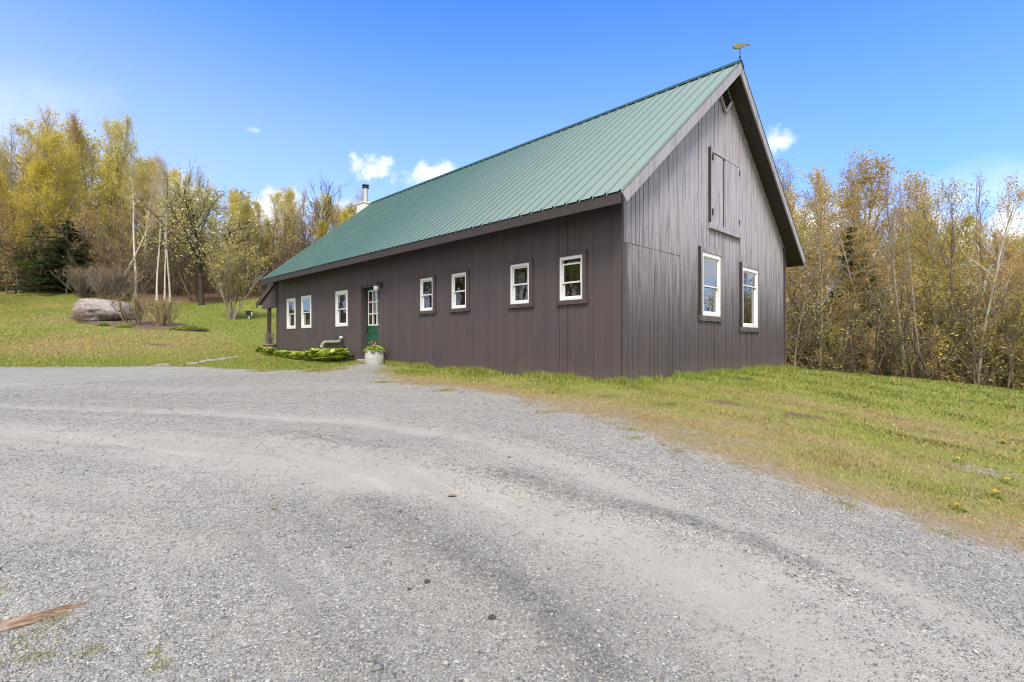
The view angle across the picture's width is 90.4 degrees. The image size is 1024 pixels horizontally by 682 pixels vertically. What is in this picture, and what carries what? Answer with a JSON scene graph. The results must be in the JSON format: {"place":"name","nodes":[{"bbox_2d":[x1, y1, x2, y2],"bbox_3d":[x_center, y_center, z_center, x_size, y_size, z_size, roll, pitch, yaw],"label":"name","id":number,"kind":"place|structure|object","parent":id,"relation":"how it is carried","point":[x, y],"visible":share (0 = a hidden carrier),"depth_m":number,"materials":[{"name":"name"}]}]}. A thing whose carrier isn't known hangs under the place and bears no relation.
{"place":"outdoors","nodes":[
{"label":"outdoors","id":0,"kind":"place"},
{"bbox_2d":[0,279,268,303],"bbox_3d":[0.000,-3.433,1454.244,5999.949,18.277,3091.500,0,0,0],"label":"forest floor","id":1,"kind":"structure","parent":0,"point":[211,297],"depth_m":44.36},
{"bbox_2d":[0,158,28,243],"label":"maple tree","id":2,"kind":"object","parent":1,"relation":"on","point":[3,216],"visible":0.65,"depth_m":43.53,"materials":[{"name":"yellow plant"}]},
{"bbox_2d":[0,124,31,290],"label":"bare tree","id":3,"kind":"object","parent":1,"relation":"on","point":[11,163],"visible":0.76,"depth_m":46.78,"materials":[{"name":"grey plant"}]},
{"bbox_2d":[0,142,36,273],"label":"maple tree","id":4,"kind":"object","parent":1,"relation":"on","point":[1,164],"visible":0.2,"depth_m":47.97,"materials":[{"name":"yellow plant"}]},
{"bbox_2d":[0,117,46,284],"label":"beech tree","id":5,"kind":"object","parent":1,"relation":"on","point":[23,149],"visible":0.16,"depth_m":54.40,"materials":[{"name":"yellow plant"}]},
{"bbox_2d":[0,226,64,291],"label":"conifer tree","id":6,"kind":"object","parent":1,"relation":"on","point":[26,263],"visible":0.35,"depth_m":41.80,"materials":[{"name":"green plant"}]},
{"bbox_2d":[4,154,67,290],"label":"maple tree","id":7,"kind":"object","parent":1,"relation":"on","point":[30,177],"visible":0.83,"depth_m":43.43,"materials":[{"name":"yellow plant"}]},
{"bbox_2d":[2,141,69,259],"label":"beech tree","id":8,"kind":"object","parent":1,"relation":"on","point":[32,156],"visible":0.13,"depth_m":49.22,"materials":[{"name":"yellow plant"}]},
{"bbox_2d":[9,201,78,275],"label":"sapling","id":9,"kind":"object","parent":1,"relation":"on","point":[50,216],"visible":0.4,"depth_m":43.21,"materials":[{"name":"yellow plant"}]},
{"bbox_2d":[17,99,77,194],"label":"ash tree","id":10,"kind":"object","parent":1,"relation":"on","point":[46,119],"visible":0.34,"depth_m":52.04,"materials":[{"name":"yellow plant"}]},
{"bbox_2d":[22,116,90,214],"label":"maple tree","id":11,"kind":"object","parent":1,"relation":"on","point":[66,131],"visible":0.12,"depth_m":56.06,"materials":[{"name":"yellow plant"}]},
{"bbox_2d":[18,126,95,239],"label":"maple tree","id":12,"kind":"object","parent":1,"relation":"on","point":[55,141],"visible":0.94,"depth_m":43.90,"materials":[{"name":"yellow plant"}]},
{"bbox_2d":[11,219,105,292],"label":"conifer tree","id":13,"kind":"object","parent":1,"relation":"on","point":[55,264],"visible":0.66,"depth_m":40.98,"materials":[{"name":"green plant"}]},
{"bbox_2d":[0,116,119,239],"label":"beech tree","id":14,"kind":"object","parent":1,"relation":"on","point":[95,168],"visible":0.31,"depth_m":50.40,"materials":[{"name":"yellow plant"}]},
{"bbox_2d":[47,151,97,235],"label":"maple tree","id":15,"kind":"object","parent":1,"relation":"on","point":[67,174],"visible":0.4,"depth_m":47.23,"materials":[{"name":"yellow plant"}]},
{"bbox_2d":[53,108,99,222],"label":"aspen tree","id":16,"kind":"object","parent":1,"relation":"on","point":[74,123],"visible":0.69,"depth_m":55.37,"materials":[{"name":"yellow plant"}]},
{"bbox_2d":[63,204,103,291],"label":"sapling","id":17,"kind":"object","parent":1,"relation":"on","point":[87,216],"visible":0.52,"depth_m":43.06,"materials":[{"name":"green plant"}]},
{"bbox_2d":[57,124,117,241],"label":"maple tree","id":18,"kind":"object","parent":1,"relation":"on","point":[90,156],"visible":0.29,"depth_m":57.50,"materials":[{"name":"yellow plant"}]},
{"bbox_2d":[90,112,141,238],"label":"maple tree","id":19,"kind":"object","parent":1,"relation":"on","point":[112,133],"visible":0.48,"depth_m":56.52,"materials":[{"name":"yellow plant"}]},
{"bbox_2d":[95,112,140,255],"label":"aspen tree","id":20,"kind":"object","parent":1,"relation":"on","point":[127,121],"visible":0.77,"depth_m":51.91,"materials":[{"name":"yellow plant"}]},
{"bbox_2d":[113,134,148,297],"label":"birch tree","id":21,"kind":"object","parent":1,"relation":"on","point":[131,179],"visible":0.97,"depth_m":42.36,"materials":[{"name":"white plant"}]},
{"bbox_2d":[95,157,169,270],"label":"beech tree","id":22,"kind":"object","parent":1,"relation":"on","point":[141,204],"visible":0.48,"depth_m":48.45,"materials":[{"name":"green plant"}]},
{"bbox_2d":[122,164,160,285],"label":"birch tree","id":23,"kind":"object","parent":1,"relation":"on","point":[152,185],"visible":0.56,"depth_m":48.12,"materials":[{"name":"white plant"}]},
{"bbox_2d":[125,163,157,282],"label":"maple tree","id":24,"kind":"object","parent":1,"relation":"on","point":[149,194],"visible":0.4,"depth_m":49.33,"materials":[{"name":"yellow plant"}]},
{"bbox_2d":[143,158,175,299],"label":"birch tree","id":25,"kind":"object","parent":1,"relation":"on","point":[157,271],"visible":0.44,"depth_m":42.12,"materials":[{"name":"white plant"}]},
{"bbox_2d":[148,151,174,301],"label":"birch tree","id":26,"kind":"object","parent":1,"relation":"on","point":[160,211],"visible":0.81,"depth_m":40.93,"materials":[{"name":"white plant"}]},
{"bbox_2d":[154,161,174,300],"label":"birch tree","id":27,"kind":"object","parent":1,"relation":"on","point":[161,189],"visible":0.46,"depth_m":42.05,"materials":[{"name":"white plant"}]},
{"bbox_2d":[0,205,337,301],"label":"undergrowth","id":28,"kind":"object","parent":1,"relation":"on","point":[177,278],"visible":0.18,"depth_m":43.86,"materials":[{"name":"brown plant"}]},
{"bbox_2d":[1,130,354,266],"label":"distant woods","id":29,"kind":"object","parent":1,"relation":"on","point":[115,196],"visible":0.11,"depth_m":57.45,"materials":[{"name":"yellow plant"}]},
{"bbox_2d":[217,190,241,288],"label":"maple tree","id":30,"kind":"object","parent":1,"relation":"on","point":[231,199],"visible":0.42,"depth_m":47.97,"materials":[{"name":"green plant"}]},
{"bbox_2d":[220,199,260,281],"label":"maple tree","id":31,"kind":"object","parent":1,"relation":"on","point":[246,210],"visible":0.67,"depth_m":44.02,"materials":[{"name":"green plant"}]},
{"bbox_2d":[266,203,304,268],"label":"sapling","id":32,"kind":"object","parent":1,"relation":"on","point":[287,218],"visible":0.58,"depth_m":43.92,"materials":[{"name":"green plant"}]},
{"bbox_2d":[268,186,308,244],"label":"maple tree","id":33,"kind":"object","parent":1,"relation":"on","point":[289,197],"visible":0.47,"depth_m":54.72,"materials":[{"name":"yellow plant"}]},
{"bbox_2d":[301,168,353,238],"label":"bare tree","id":34,"kind":"object","parent":1,"relation":"on","point":[321,186],"visible":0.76,"depth_m":54.51,"materials":[{"name":"brown plant"}]},
{"bbox_2d":[785,192,803,336],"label":"maple tree","id":35,"kind":"object","parent":1,"relation":"on","point":[790,204],"visible":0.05,"depth_m":27.01,"materials":[{"name":"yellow plant"}]},
{"bbox_2d":[784,185,824,363],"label":"birch tree","id":36,"kind":"object","parent":1,"relation":"on","point":[804,219],"visible":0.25,"depth_m":29.58,"materials":[{"name":"brown plant"}]},
{"bbox_2d":[786,251,831,367],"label":"sapling","id":37,"kind":"object","parent":1,"relation":"on","point":[796,341],"visible":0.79,"depth_m":24.23,"materials":[{"name":"brown plant"}]},
{"bbox_2d":[786,212,837,352],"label":"beech tree","id":38,"kind":"object","parent":1,"relation":"on","point":[805,263],"visible":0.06,"depth_m":30.77,"materials":[{"name":"brown plant"}]},
{"bbox_2d":[786,175,851,364],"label":"birch tree","id":39,"kind":"object","parent":1,"relation":"on","point":[818,208],"visible":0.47,"depth_m":28.19,"materials":[{"name":"brown plant"}]},
{"bbox_2d":[792,159,856,369],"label":"birch tree","id":40,"kind":"object","parent":1,"relation":"on","point":[819,189],"visible":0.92,"depth_m":24.77,"materials":[{"name":"brown plant"}]},
{"bbox_2d":[803,166,848,322],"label":"aspen tree","id":41,"kind":"object","parent":1,"relation":"on","point":[822,222],"visible":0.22,"depth_m":31.49,"materials":[{"name":"brown plant"}]},
{"bbox_2d":[814,320,846,370],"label":"sapling","id":42,"kind":"object","parent":1,"relation":"on","point":[833,339],"visible":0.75,"depth_m":23.78,"materials":[{"name":"brown plant"}]},
{"bbox_2d":[806,141,891,297],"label":"birch tree","id":43,"kind":"object","parent":1,"relation":"on","point":[847,177],"visible":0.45,"depth_m":29.28,"materials":[{"name":"brown plant"}]},
{"bbox_2d":[821,292,876,371],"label":"sapling","id":44,"kind":"object","parent":1,"relation":"on","point":[850,312],"visible":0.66,"depth_m":24.52,"materials":[{"name":"brown plant"}]},
{"bbox_2d":[813,226,893,371],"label":"conifer tree","id":45,"kind":"object","parent":1,"relation":"on","point":[848,237],"visible":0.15,"depth_m":27.27,"materials":[{"name":"green plant"}]},
{"bbox_2d":[824,286,882,373],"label":"sapling","id":46,"kind":"object","parent":1,"relation":"on","point":[853,363],"visible":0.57,"depth_m":24.63,"materials":[{"name":"brown plant"}]},
{"bbox_2d":[803,144,916,346],"bbox_3d":[23.130,-4.221,32.937,5.753,17.600,6.319,0,0,-10],"label":"maple tree","id":47,"kind":"object","parent":1,"relation":"on","point":[870,178],"visible":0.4,"depth_m":32.33,"materials":[{"name":"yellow plant"}]},
{"bbox_2d":[837,168,888,283],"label":"ash tree","id":48,"kind":"object","parent":1,"relation":"on","point":[857,192],"visible":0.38,"depth_m":31.88,"materials":[{"name":"brown plant"}]},
{"bbox_2d":[834,180,906,355],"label":"birch tree","id":49,"kind":"object","parent":1,"relation":"on","point":[870,232],"visible":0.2,"depth_m":31.76,"materials":[{"name":"brown plant"}]},
{"bbox_2d":[797,187,953,373],"bbox_3d":[17.968,-2.283,25.458,6.591,11.681,6.151,0,0,32],"label":"beech tree","id":50,"kind":"object","parent":1,"relation":"on","point":[856,252],"visible":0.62,"depth_m":25.32,"materials":[{"name":"brown plant"}]},
{"bbox_2d":[829,232,943,375],"bbox_3d":[18.919,-0.949,26.079,4.687,9.297,4.374,0,0,-18],"label":"beech tree","id":51,"kind":"object","parent":1,"relation":"on","point":[873,268],"visible":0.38,"depth_m":25.74,"materials":[{"name":"brown plant"}]},
{"bbox_2d":[864,164,921,376],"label":"bare tree","id":52,"kind":"object","parent":1,"relation":"on","point":[892,250],"visible":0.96,"depth_m":22.73,"materials":[{"name":"grey plant"}]},
{"bbox_2d":[865,166,940,317],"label":"maple tree","id":53,"kind":"object","parent":1,"relation":"on","point":[911,196],"visible":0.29,"depth_m":30.85,"materials":[{"name":"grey plant"}]},
{"bbox_2d":[786,256,1023,390],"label":"undergrowth","id":54,"kind":"object","parent":1,"relation":"on","point":[907,334],"visible":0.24,"depth_m":23.71,"materials":[{"name":"brown plant"}]},
{"bbox_2d":[786,200,1023,384],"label":"distant woods","id":55,"kind":"object","parent":1,"relation":"on","point":[812,254],"visible":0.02,"depth_m":32.09,"materials":[{"name":"brown plant"}]},
{"bbox_2d":[881,198,928,310],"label":"ash tree","id":56,"kind":"object","parent":1,"relation":"on","point":[915,226],"visible":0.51,"depth_m":27.04,"materials":[{"name":"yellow plant"}]},
{"bbox_2d":[879,296,931,377],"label":"sapling","id":57,"kind":"object","parent":1,"relation":"on","point":[902,360],"visible":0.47,"depth_m":23.18,"materials":[{"name":"brown plant"}]},
{"bbox_2d":[888,176,923,378],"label":"bare tree","id":58,"kind":"object","parent":1,"relation":"on","point":[910,267],"visible":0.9,"depth_m":23.09,"materials":[{"name":"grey plant"}]},
{"bbox_2d":[874,268,942,375],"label":"sapling","id":59,"kind":"object","parent":1,"relation":"on","point":[917,279],"visible":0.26,"depth_m":24.93,"materials":[{"name":"brown plant"}]},
{"bbox_2d":[859,232,965,373],"bbox_3d":[20.908,-1.053,25.803,4.850,9.849,5.197,0,0,-11],"label":"beech tree","id":60,"kind":"object","parent":1,"relation":"on","point":[927,256],"visible":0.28,"depth_m":26.11,"materials":[{"name":"brown plant"}]},
{"bbox_2d":[890,209,962,323],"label":"maple tree","id":61,"kind":"object","parent":1,"relation":"on","point":[926,250],"visible":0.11,"depth_m":28.77,"materials":[{"name":"brown plant"}]},
{"bbox_2d":[889,173,975,355],"bbox_3d":[22.079,-2.218,26.958,4.145,12.796,3.896,0,0,15],"label":"birch tree","id":62,"kind":"object","parent":1,"relation":"on","point":[928,226],"visible":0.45,"depth_m":26.45,"materials":[{"name":"brown plant"}]},
{"bbox_2d":[898,180,968,314],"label":"ash tree","id":63,"kind":"object","parent":1,"relation":"on","point":[925,216],"visible":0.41,"depth_m":27.46,"materials":[{"name":"brown plant"}]},
{"bbox_2d":[896,263,980,383],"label":"sapling","id":64,"kind":"object","parent":1,"relation":"on","point":[935,292],"visible":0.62,"depth_m":23.38,"materials":[{"name":"brown plant"}]},
{"bbox_2d":[922,325,964,383],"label":"sapling","id":65,"kind":"object","parent":1,"relation":"on","point":[938,346],"visible":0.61,"depth_m":22.16,"materials":[{"name":"brown plant"}]},
{"bbox_2d":[917,174,997,374],"bbox_3d":[21.943,-2.270,25.458,3.063,12.530,2.908,0,0,32],"label":"ash tree","id":66,"kind":"object","parent":1,"relation":"on","point":[952,250],"visible":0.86,"depth_m":25.17,"materials":[{"name":"brown plant"}]},
{"bbox_2d":[902,209,1020,355],"bbox_3d":[24.302,-1.377,27.701,4.787,11.522,6.319,0,0,40],"label":"beech tree","id":67,"kind":"object","parent":1,"relation":"on","point":[963,231],"visible":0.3,"depth_m":26.98,"materials":[{"name":"brown plant"}]},
{"bbox_2d":[940,303,986,382],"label":"sapling","id":68,"kind":"object","parent":1,"relation":"on","point":[963,342],"visible":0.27,"depth_m":23.66,"materials":[{"name":"brown plant"}]},
{"bbox_2d":[926,273,1021,385],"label":"sapling","id":69,"kind":"object","parent":1,"relation":"on","point":[971,332],"visible":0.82,"depth_m":21.92,"materials":[{"name":"brown plant"}]},
{"bbox_2d":[955,170,1002,286],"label":"bare tree","id":70,"kind":"object","parent":1,"relation":"on","point":[980,192],"visible":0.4,"depth_m":31.16,"materials":[{"name":"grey plant"}]},
{"bbox_2d":[951,217,1008,386],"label":"ash tree","id":71,"kind":"object","parent":1,"relation":"on","point":[979,254],"visible":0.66,"depth_m":23.70,"materials":[{"name":"brown plant"}]},
{"bbox_2d":[941,282,1021,386],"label":"sapling","id":72,"kind":"object","parent":1,"relation":"on","point":[969,339],"visible":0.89,"depth_m":21.95,"materials":[{"name":"brown plant"}]},
{"bbox_2d":[940,168,1023,381],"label":"birch tree","id":73,"kind":"object","parent":1,"relation":"on","point":[994,285],"visible":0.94,"depth_m":22.35,"materials":[{"name":"white plant"}]},
{"bbox_2d":[962,198,1005,295],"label":"bare tree","id":74,"kind":"object","parent":1,"relation":"on","point":[980,216],"visible":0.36,"depth_m":29.05,"materials":[{"name":"brown plant"}]},
{"bbox_2d":[953,224,1023,387],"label":"beech tree","id":75,"kind":"object","parent":1,"relation":"on","point":[1010,251],"visible":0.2,"depth_m":24.83,"materials":[{"name":"brown plant"}]},
{"bbox_2d":[965,317,1016,387],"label":"sapling","id":76,"kind":"object","parent":1,"relation":"on","point":[987,383],"visible":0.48,"depth_m":22.49,"materials":[{"name":"brown plant"}]},
{"bbox_2d":[968,289,1023,389],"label":"sapling","id":77,"kind":"object","parent":1,"relation":"on","point":[1014,348],"visible":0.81,"depth_m":21.54,"materials":[{"name":"brown plant"}]},
{"bbox_2d":[970,236,1023,388],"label":"birch tree","id":78,"kind":"object","parent":1,"relation":"on","point":[1004,298],"visible":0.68,"depth_m":22.52,"materials":[{"name":"brown plant"}]},
{"bbox_2d":[997,252,1023,383],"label":"beech tree","id":79,"kind":"object","parent":1,"relation":"on","point":[1017,291],"visible":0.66,"depth_m":22.16,"materials":[{"name":"brown plant"}]},
{"bbox_2d":[0,364,1023,681],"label":"gravel drive","id":80,"kind":"structure","parent":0,"point":[22,434],"depth_m":3.04,"materials":[{"name":"grey gravel"}]},
{"bbox_2d":[0,601,87,632],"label":"driftwood","id":81,"kind":"object","parent":80,"relation":"on","point":[18,622],"visible":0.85,"depth_m":2.38,"materials":[{"name":"brown wood"}]},
{"bbox_2d":[363,341,385,364],"bbox_3d":[-3.889,0.311,14.376,0.636,0.719,0.647,0,0,0],"label":"flower planter","id":82,"kind":"object","parent":80,"relation":"on","point":[374,354],"visible":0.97,"depth_m":14.17,"materials":[{"name":"white plant"}]},
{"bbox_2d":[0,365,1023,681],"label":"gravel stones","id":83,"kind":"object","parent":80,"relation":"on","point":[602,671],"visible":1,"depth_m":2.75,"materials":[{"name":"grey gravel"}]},
{"bbox_2d":[0,291,1023,676],"bbox_3d":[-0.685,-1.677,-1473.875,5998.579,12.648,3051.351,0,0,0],"label":"lawn","id":84,"kind":"structure","parent":0,"point":[1010,525],"depth_m":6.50,"materials":[{"name":"green plant"}]},
{"bbox_2d":[0,196,23,293],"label":"sapling","id":85,"kind":"object","parent":84,"relation":"on","point":[3,259],"visible":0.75,"depth_m":41.59,"materials":[{"name":"green plant"}]},
{"bbox_2d":[0,229,30,293],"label":"sapling","id":86,"kind":"object","parent":84,"relation":"on","point":[11,249],"visible":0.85,"depth_m":41.38,"materials":[{"name":"green plant"}]},
{"bbox_2d":[51,264,108,297],"bbox_3d":[-33.760,-4.693,40.176,3.286,2.876,3.701,0,0,13],"label":"shrub","id":87,"kind":"object","parent":84,"relation":"on","point":[76,276],"visible":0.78,"depth_m":39.72,"materials":[{"name":"brown plant"}]},
{"bbox_2d":[72,298,133,320],"bbox_3d":[-21.729,-1.607,27.085,2.937,1.432,2.042,0,0,4],"label":"boulder","id":88,"kind":"object","parent":84,"relation":"on","point":[102,310],"visible":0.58,"depth_m":26.33,"materials":[{"name":"stone"}]},
{"bbox_2d":[78,261,151,300],"bbox_3d":[-31.082,-4.530,39.748,4.924,3.376,4.372,0,0,42],"label":"shrub","id":89,"kind":"object","parent":84,"relation":"on","point":[111,281],"visible":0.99,"depth_m":39.22,"materials":[{"name":"brown plant"}]},
{"bbox_2d":[99,287,155,324],"bbox_3d":[-18.706,-1.617,25.172,1.813,2.154,2.720,0,0,-1],"label":"shrub","id":90,"kind":"object","parent":84,"relation":"on","point":[138,316],"visible":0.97,"depth_m":25.13,"materials":[{"name":"brown plant"}]},
{"bbox_2d":[139,296,181,325],"bbox_3d":[-17.423,-1.380,25.216,1.884,1.808,1.938,0,0,40],"label":"shrub","id":91,"kind":"object","parent":84,"relation":"on","point":[164,315],"visible":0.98,"depth_m":25.09,"materials":[{"name":"brown plant"}]},
{"bbox_2d":[118,157,282,304],"bbox_3d":[-24.752,-8.229,39.933,9.567,11.568,9.664,0,0,33],"label":"apple tree","id":92,"kind":"object","parent":84,"relation":"on","point":[189,199],"visible":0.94,"depth_m":39.30,"materials":[{"name":"green plant"}]},
{"bbox_2d":[196,235,271,318],"bbox_3d":[-17.489,-3.825,31.499,3.982,5.638,4.043,0,0,25],"label":"shrub","id":93,"kind":"object","parent":84,"relation":"on","point":[223,264],"visible":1,"depth_m":31.33,"materials":[{"name":"green plant"}]},
{"bbox_2d":[261,198,307,268],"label":"sapling","id":94,"kind":"object","parent":84,"relation":"on","point":[297,215],"visible":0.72,"depth_m":44.17,"materials":[{"name":"brown plant"}]},
{"bbox_2d":[256,59,805,380],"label":"barn house","id":95,"kind":"structure","parent":84,"relation":"on","point":[652,234],"depth_m":11.77,"materials":[{"name":"brown"}]},
{"bbox_2d":[287,298,295,328],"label":"window","id":96,"kind":"structure","parent":95,"relation":"in","point":[291,303],"depth_m":19.60,"materials":[{"name":"white plastic"}]},
{"bbox_2d":[301,295,310,327],"bbox_3d":[-7.482,-1.095,18.560,0.093,1.180,0.861,0,0,-45],"label":"window","id":97,"kind":"structure","parent":95,"relation":"in","point":[305,300],"depth_m":18.62,"materials":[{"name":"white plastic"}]},
{"bbox_2d":[335,290,347,326],"bbox_3d":[-5.532,-1.087,16.589,0.093,1.165,0.837,0,0,-45],"label":"window","id":98,"kind":"structure","parent":95,"relation":"in","point":[341,297],"depth_m":16.64,"materials":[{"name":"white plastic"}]},
{"bbox_2d":[366,287,378,346],"bbox_3d":[-4.176,-0.580,15.390,0.122,2.160,0.960,0,0,-45],"label":"door","id":99,"kind":"structure","parent":95,"relation":"in","point":[372,327],"depth_m":15.48,"materials":[{"name":"green paint"}]},
{"bbox_2d":[418,274,435,314],"bbox_3d":[-2.171,-1.220,13.169,0.125,0.996,0.741,0,0,-45],"label":"window","id":100,"kind":"structure","parent":95,"relation":"in","point":[427,284],"depth_m":13.20,"materials":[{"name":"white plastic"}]},
{"bbox_2d":[449,269,469,311],"bbox_3d":[-1.232,-1.220,12.219,0.125,0.996,0.741,0,0,-45],"label":"window","id":101,"kind":"structure","parent":95,"relation":"in","point":[459,280],"depth_m":12.26,"materials":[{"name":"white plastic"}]},
{"bbox_2d":[508,259,533,308],"bbox_3d":[0.211,-1.220,10.761,0.125,0.996,0.741,0,0,-45],"label":"window","id":102,"kind":"structure","parent":95,"relation":"in","point":[520,272],"depth_m":10.79,"materials":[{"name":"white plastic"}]},
{"bbox_2d":[557,250,587,304],"bbox_3d":[1.221,-1.220,9.817,0.234,0.996,0.741,0,0,-45],"label":"window","id":103,"kind":"structure","parent":95,"relation":"in","point":[572,276],"depth_m":9.80,"materials":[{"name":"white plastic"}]},
{"bbox_2d":[698,246,722,321],"bbox_3d":[4.478,-1.283,11.532,1.181,1.634,0.136,0,0,-45],"label":"window","id":104,"kind":"structure","parent":95,"relation":"in","point":[709,260],"depth_m":11.57,"materials":[{"name":"white plastic"}]},
{"bbox_2d":[739,262,759,331],"bbox_3d":[6.133,-1.131,13.162,1.263,1.749,0.137,0,0,-45],"label":"window","id":105,"kind":"structure","parent":95,"relation":"in","point":[749,274],"depth_m":13.24,"materials":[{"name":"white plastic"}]},
{"bbox_2d":[0,0,1023,325],"label":"sky","id":106,"kind":"structure","parent":0,"point":[390,97],"materials":[{"name":"blue"}]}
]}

